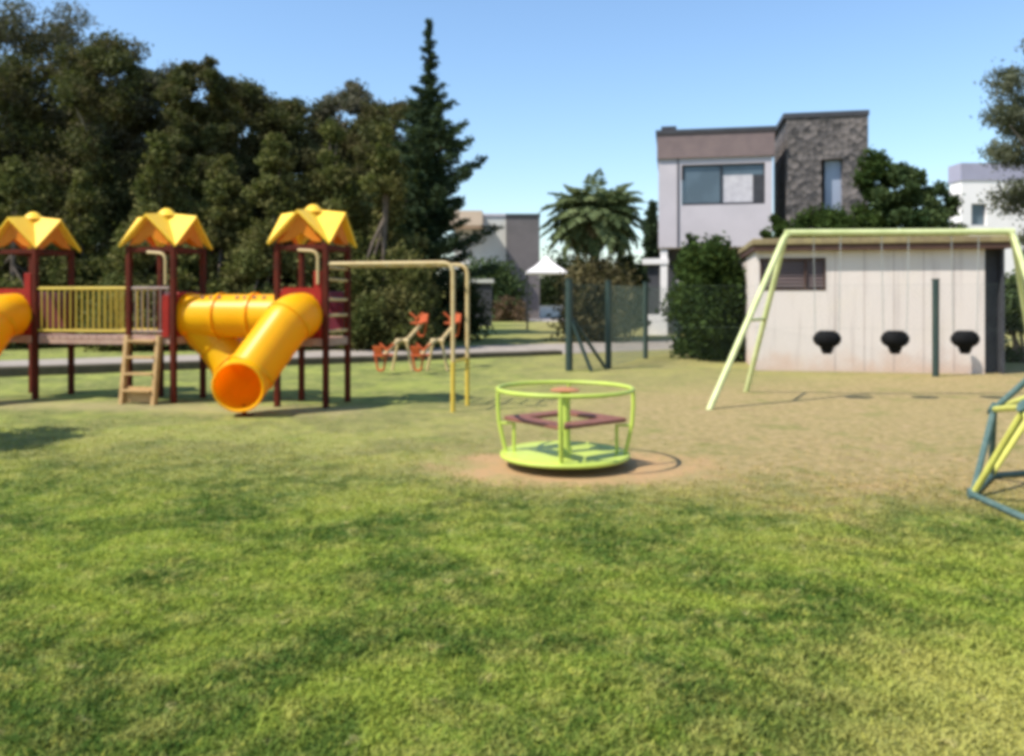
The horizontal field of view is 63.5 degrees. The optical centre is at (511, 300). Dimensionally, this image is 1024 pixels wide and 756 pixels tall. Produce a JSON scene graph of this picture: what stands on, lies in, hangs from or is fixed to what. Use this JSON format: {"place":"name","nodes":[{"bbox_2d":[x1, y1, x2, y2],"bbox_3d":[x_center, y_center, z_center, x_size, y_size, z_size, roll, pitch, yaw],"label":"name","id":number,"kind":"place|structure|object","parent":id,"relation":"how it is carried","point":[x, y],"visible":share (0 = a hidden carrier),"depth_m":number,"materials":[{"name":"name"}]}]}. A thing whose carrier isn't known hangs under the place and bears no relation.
{"place":"outdoors","nodes":[
{"label":"outdoors","id":0,"kind":"place"},
{"bbox_2d":[0,340,672,365],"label":"road","id":1,"kind":"structure","parent":0,"point":[518,347],"depth_m":26.09,"materials":[{"name":"grey asphalt"}]},
{"bbox_2d":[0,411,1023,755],"bbox_3d":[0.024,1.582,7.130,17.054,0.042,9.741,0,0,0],"label":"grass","id":2,"kind":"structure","parent":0,"point":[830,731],"depth_m":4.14,"materials":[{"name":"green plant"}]},
{"bbox_2d":[0,316,1023,755],"bbox_3d":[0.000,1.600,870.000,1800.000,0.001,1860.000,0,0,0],"label":"ground","id":3,"kind":"structure","parent":0,"point":[774,408],"depth_m":9.15,"materials":[{"name":"green plant"}]},
{"bbox_2d":[0,154,67,349],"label":"olive tree","id":4,"kind":"object","parent":3,"relation":"on","point":[16,187],"visible":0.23,"depth_m":28.87,"materials":[{"name":"green plant"}]},
{"bbox_2d":[0,32,73,247],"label":"gum tree","id":5,"kind":"object","parent":3,"relation":"on","point":[15,70],"visible":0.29,"depth_m":35.00,"materials":[{"name":"green plant"}]},
{"bbox_2d":[0,0,120,249],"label":"gum tree","id":6,"kind":"object","parent":3,"relation":"on","point":[60,32],"visible":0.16,"depth_m":36.21,"materials":[{"name":"green plant"}]},
{"bbox_2d":[26,168,117,346],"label":"olive tree","id":7,"kind":"object","parent":3,"relation":"on","point":[80,200],"visible":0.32,"depth_m":29.55,"materials":[{"name":"green plant"}]},
{"bbox_2d":[8,24,167,253],"bbox_3d":[-17.823,-4.985,36.021,6.662,13.498,7.499,0,0,0],"label":"gum tree","id":8,"kind":"object","parent":3,"relation":"on","point":[84,148],"visible":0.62,"depth_m":34.20,"materials":[{"name":"green plant"}]},
{"bbox_2d":[74,58,199,257],"bbox_3d":[-16.337,-4.586,36.903,5.777,12.676,5.892,0,0,0],"label":"gum tree","id":9,"kind":"object","parent":3,"relation":"on","point":[150,108],"visible":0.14,"depth_m":35.26,"materials":[{"name":"green plant"}]},
{"bbox_2d":[67,130,215,351],"bbox_3d":[-11.851,-1.825,27.540,5.444,7.943,4.926,0,0,0],"label":"olive tree","id":10,"kind":"object","parent":3,"relation":"on","point":[153,190],"visible":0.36,"depth_m":27.21,"materials":[{"name":"green plant"}]},
{"bbox_2d":[148,53,245,266],"bbox_3d":[-12.934,-4.151,34.098,4.228,11.780,4.058,0,0,0],"label":"gum tree","id":11,"kind":"object","parent":3,"relation":"on","point":[197,154],"visible":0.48,"depth_m":33.42,"materials":[{"name":"green plant"}]},
{"bbox_2d":[177,153,256,346],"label":"olive tree","id":12,"kind":"object","parent":3,"relation":"on","point":[225,213],"visible":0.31,"depth_m":28.49,"materials":[{"name":"green plant"}]},
{"bbox_2d":[0,204,469,415],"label":"play structure","id":13,"kind":"object","parent":3,"relation":"on","point":[278,328],"visible":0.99,"depth_m":12.91,"materials":[{"name":"yellow plastic"}]},
{"bbox_2d":[191,73,301,260],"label":"gum tree","id":14,"kind":"object","parent":3,"relation":"on","point":[254,100],"visible":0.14,"depth_m":36.01,"materials":[{"name":"green plant"}]},
{"bbox_2d":[219,259,295,287],"bbox_3d":[-9.380,-0.505,31.924,7.106,4.530,5.411,0,0,0],"label":"shrub","id":15,"kind":"object","parent":3,"relation":"on","point":[281,271],"visible":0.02,"depth_m":31.05,"materials":[{"name":"green plant"}]},
{"bbox_2d":[209,131,333,350],"bbox_3d":[-8.028,-1.777,27.970,4.696,7.836,4.702,0,0,0],"label":"olive tree","id":16,"kind":"object","parent":3,"relation":"on","point":[274,191],"visible":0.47,"depth_m":27.44,"materials":[{"name":"green plant"}]},
{"bbox_2d":[0,350,561,376],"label":"kerb","id":17,"kind":"structure","parent":3,"relation":"on","point":[18,371],"depth_m":19.26,"materials":[{"name":"grey concrete"}]},
{"bbox_2d":[236,95,351,228],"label":"gum tree","id":18,"kind":"object","parent":3,"relation":"on","point":[298,122],"visible":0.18,"depth_m":36.60,"materials":[{"name":"green plant"}]},
{"bbox_2d":[281,116,380,350],"bbox_3d":[-6.400,-2.154,28.886,5.525,8.621,4.925,0,0,0],"label":"olive tree","id":19,"kind":"object","parent":3,"relation":"on","point":[322,184],"visible":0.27,"depth_m":28.50,"materials":[{"name":"green plant"}]},
{"bbox_2d":[302,78,403,193],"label":"gum tree","id":20,"kind":"object","parent":3,"relation":"on","point":[352,98],"visible":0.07,"depth_m":40.19,"materials":[{"name":"green plant"}]},
{"bbox_2d":[328,96,436,239],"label":"gum tree","id":21,"kind":"object","parent":3,"relation":"on","point":[358,145],"visible":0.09,"depth_m":37.82,"materials":[{"name":"green plant"}]},
{"bbox_2d":[330,122,445,350],"bbox_3d":[-4.499,-1.992,28.013,4.758,8.097,5.216,0,0,0],"label":"olive tree","id":22,"kind":"object","parent":3,"relation":"on","point":[382,315],"visible":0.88,"depth_m":27.33,"materials":[{"name":"green plant"}]},
{"bbox_2d":[373,312,427,371],"bbox_3d":[-2.521,0.961,19.000,0.583,1.394,2.578,0,0,25],"label":"seesaw","id":23,"kind":"object","parent":3,"relation":"on","point":[377,351],"visible":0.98,"depth_m":18.93,"materials":[{"name":"beige paint"}]},
{"bbox_2d":[361,18,504,321],"bbox_3d":[-3.304,-4.539,31.377,5.268,12.479,4.786,0,0,19],"label":"spire conifer","id":24,"kind":"object","parent":3,"relation":"on","point":[432,186],"visible":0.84,"depth_m":30.91,"materials":[{"name":"green plant"}]},
{"bbox_2d":[410,312,460,371],"bbox_3d":[-1.712,0.961,19.000,0.583,1.394,2.578,0,0,9],"label":"seesaw","id":25,"kind":"object","parent":3,"relation":"on","point":[415,351],"visible":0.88,"depth_m":18.91,"materials":[{"name":"beige paint"}]},
{"bbox_2d":[434,276,496,341],"bbox_3d":[-2.927,0.249,34.017,4.672,2.966,3.333,0,0,0],"label":"shrub","id":26,"kind":"object","parent":3,"relation":"on","point":[475,297],"visible":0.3,"depth_m":33.46,"materials":[{"name":"green plant"}]},
{"bbox_2d":[469,279,493,325],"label":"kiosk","id":27,"kind":"object","parent":3,"relation":"on","point":[485,286],"visible":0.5,"depth_m":52.00,"materials":[{"name":"grey"}]},
{"bbox_2d":[526,256,566,329],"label":"canopy tent","id":28,"kind":"object","parent":3,"relation":"on","point":[545,265],"visible":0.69,"depth_m":45.20,"materials":[{"name":"white fabric"}]},
{"bbox_2d":[496,380,635,468],"bbox_3d":[0.515,1.242,8.050,1.352,0.816,1.352,0,0,0],"label":"merry go round","id":29,"kind":"object","parent":3,"relation":"on","point":[564,452],"visible":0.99,"depth_m":7.95,"materials":[{"name":"paint"}]},
{"bbox_2d":[540,245,604,305],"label":"hedge","id":30,"kind":"object","parent":3,"relation":"on","point":[548,289],"visible":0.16,"depth_m":90.79,"materials":[{"name":"green plant"}]},
{"bbox_2d":[544,247,642,342],"bbox_3d":[3.285,-0.192,32.846,4.115,3.829,3.869,0,0,0],"label":"shrub","id":31,"kind":"object","parent":3,"relation":"on","point":[601,272],"visible":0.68,"depth_m":32.24,"materials":[{"name":"green plant"}]},
{"bbox_2d":[539,168,651,304],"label":"palm","id":32,"kind":"object","parent":3,"relation":"on","point":[592,224],"visible":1,"depth_m":33.05,"materials":[{"name":"green plant"}]},
{"bbox_2d":[565,278,680,371],"bbox_3d":[3.403,0.575,21.913,0.734,2.250,7.514,0,0,31],"label":"chain link fence","id":33,"kind":"object","parent":3,"relation":"on","point":[571,325],"visible":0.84,"depth_m":19.45,"materials":[{"name":"green metal"}]},
{"bbox_2d":[613,252,651,337],"bbox_3d":[4.924,-0.271,35.974,2.288,3.878,2.578,0,0,0],"label":"shrub","id":34,"kind":"object","parent":3,"relation":"on","point":[646,278],"visible":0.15,"depth_m":35.54,"materials":[{"name":"green plant"}]},
{"bbox_2d":[640,199,659,303],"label":"cypress","id":35,"kind":"object","parent":3,"relation":"on","point":[649,245],"visible":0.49,"depth_m":43.77,"materials":[{"name":"green plant"}]},
{"bbox_2d":[655,230,746,361],"bbox_3d":[5.570,-0.100,22.482,3.186,3.577,3.248,0,0,0],"label":"bush","id":36,"kind":"object","parent":3,"relation":"on","point":[702,265],"visible":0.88,"depth_m":21.70,"materials":[{"name":"green plant"}]},
{"bbox_2d":[642,110,868,334],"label":"house","id":37,"kind":"structure","parent":3,"relation":"on","point":[714,181],"depth_m":38.34,"materials":[{"name":"white paint"}]},
{"bbox_2d":[682,163,764,204],"bbox_3d":[9.855,-5.441,38.573,3.778,1.905,0.120,0,0,11],"label":"window","id":38,"kind":"structure","parent":37,"relation":"in","point":[741,183],"depth_m":38.54,"materials":[{"name":"clear glass"}]},
{"bbox_2d":[759,212,792,238],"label":"garden tree","id":39,"kind":"object","parent":3,"relation":"on","point":[779,226],"visible":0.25,"depth_m":26.85,"materials":[{"name":"green plant"}]},
{"bbox_2d":[766,202,858,238],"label":"garden tree","id":40,"kind":"object","parent":3,"relation":"on","point":[825,218],"visible":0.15,"depth_m":30.59,"materials":[{"name":"green plant"}]},
{"bbox_2d":[617,279,1023,376],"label":"wire fence","id":41,"kind":"object","parent":3,"relation":"on","point":[935,328],"visible":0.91,"depth_m":17.50,"materials":[{"name":"green metal"}]},
{"bbox_2d":[706,228,1023,409],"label":"swing set","id":42,"kind":"object","parent":3,"relation":"on","point":[895,341],"visible":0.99,"depth_m":13.35,"materials":[{"name":"green metal"}]},
{"bbox_2d":[845,144,902,236],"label":"garden tree","id":43,"kind":"object","parent":3,"relation":"on","point":[876,165],"visible":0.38,"depth_m":30.68,"materials":[{"name":"green plant"}]},
{"bbox_2d":[738,235,1010,373],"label":"shed","id":44,"kind":"structure","parent":3,"relation":"on","point":[930,257],"depth_m":18.50,"materials":[{"name":"white wood"}]},
{"bbox_2d":[865,161,959,236],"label":"garden tree","id":45,"kind":"object","parent":3,"relation":"on","point":[910,196],"visible":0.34,"depth_m":29.47,"materials":[{"name":"green plant"}]},
{"bbox_2d":[922,179,970,235],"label":"garden tree","id":46,"kind":"object","parent":3,"relation":"on","point":[949,200],"visible":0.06,"depth_m":31.79,"materials":[{"name":"green plant"}]},
{"bbox_2d":[948,163,1023,277],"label":"house","id":47,"kind":"structure","parent":3,"relation":"on","point":[971,181],"depth_m":48.00,"materials":[{"name":"white paint"}]},
{"bbox_2d":[971,204,983,224],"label":"window","id":48,"kind":"structure","parent":47,"relation":"in","point":[977,210],"depth_m":48.25,"materials":[{"name":"clear glass"}]},
{"bbox_2d":[967,379,1023,520],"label":"climbing dome","id":49,"kind":"structure","parent":3,"relation":"on","point":[998,455],"depth_m":6.83,"materials":[{"name":"teal paint"}]},
{"bbox_2d":[970,37,1023,254],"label":"gum tree","id":50,"kind":"object","parent":3,"relation":"on","point":[1009,121],"visible":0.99,"depth_m":22.16,"materials":[{"name":"green plant"}]},
{"bbox_2d":[1005,269,1023,362],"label":"bush","id":51,"kind":"object","parent":3,"relation":"on","point":[1016,327],"visible":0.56,"depth_m":21.25,"materials":[{"name":"green plant"}]},
{"bbox_2d":[0,0,1023,277],"label":"sky","id":52,"kind":"structure","parent":0,"point":[554,93],"materials":[{"name":"blue"}]},
{"bbox_2d":[492,317,562,321],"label":"pavement","id":53,"kind":"structure","parent":0,"point":[545,319],"depth_m":67.35,"materials":[{"name":"concrete"}]},
{"bbox_2d":[451,210,539,318],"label":"house","id":54,"kind":"structure","parent":53,"relation":"on","point":[516,239],"depth_m":72.50,"materials":[{"name":"grey paint"}]},
{"bbox_2d":[455,253,540,321],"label":"hedge","id":55,"kind":"object","parent":53,"relation":"on","point":[506,282],"visible":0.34,"depth_m":65.00,"materials":[{"name":"green plant"}]},
{"bbox_2d":[492,294,529,321],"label":"flowering shrub","id":56,"kind":"object","parent":53,"relation":"on","point":[517,310],"visible":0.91,"depth_m":63.54,"materials":[{"name":"red plant"}]},
{"bbox_2d":[540,306,562,315],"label":"wall","id":57,"kind":"structure","parent":0,"point":[545,310],"depth_m":86.05,"materials":[{"name":"white paint"}]}
]}

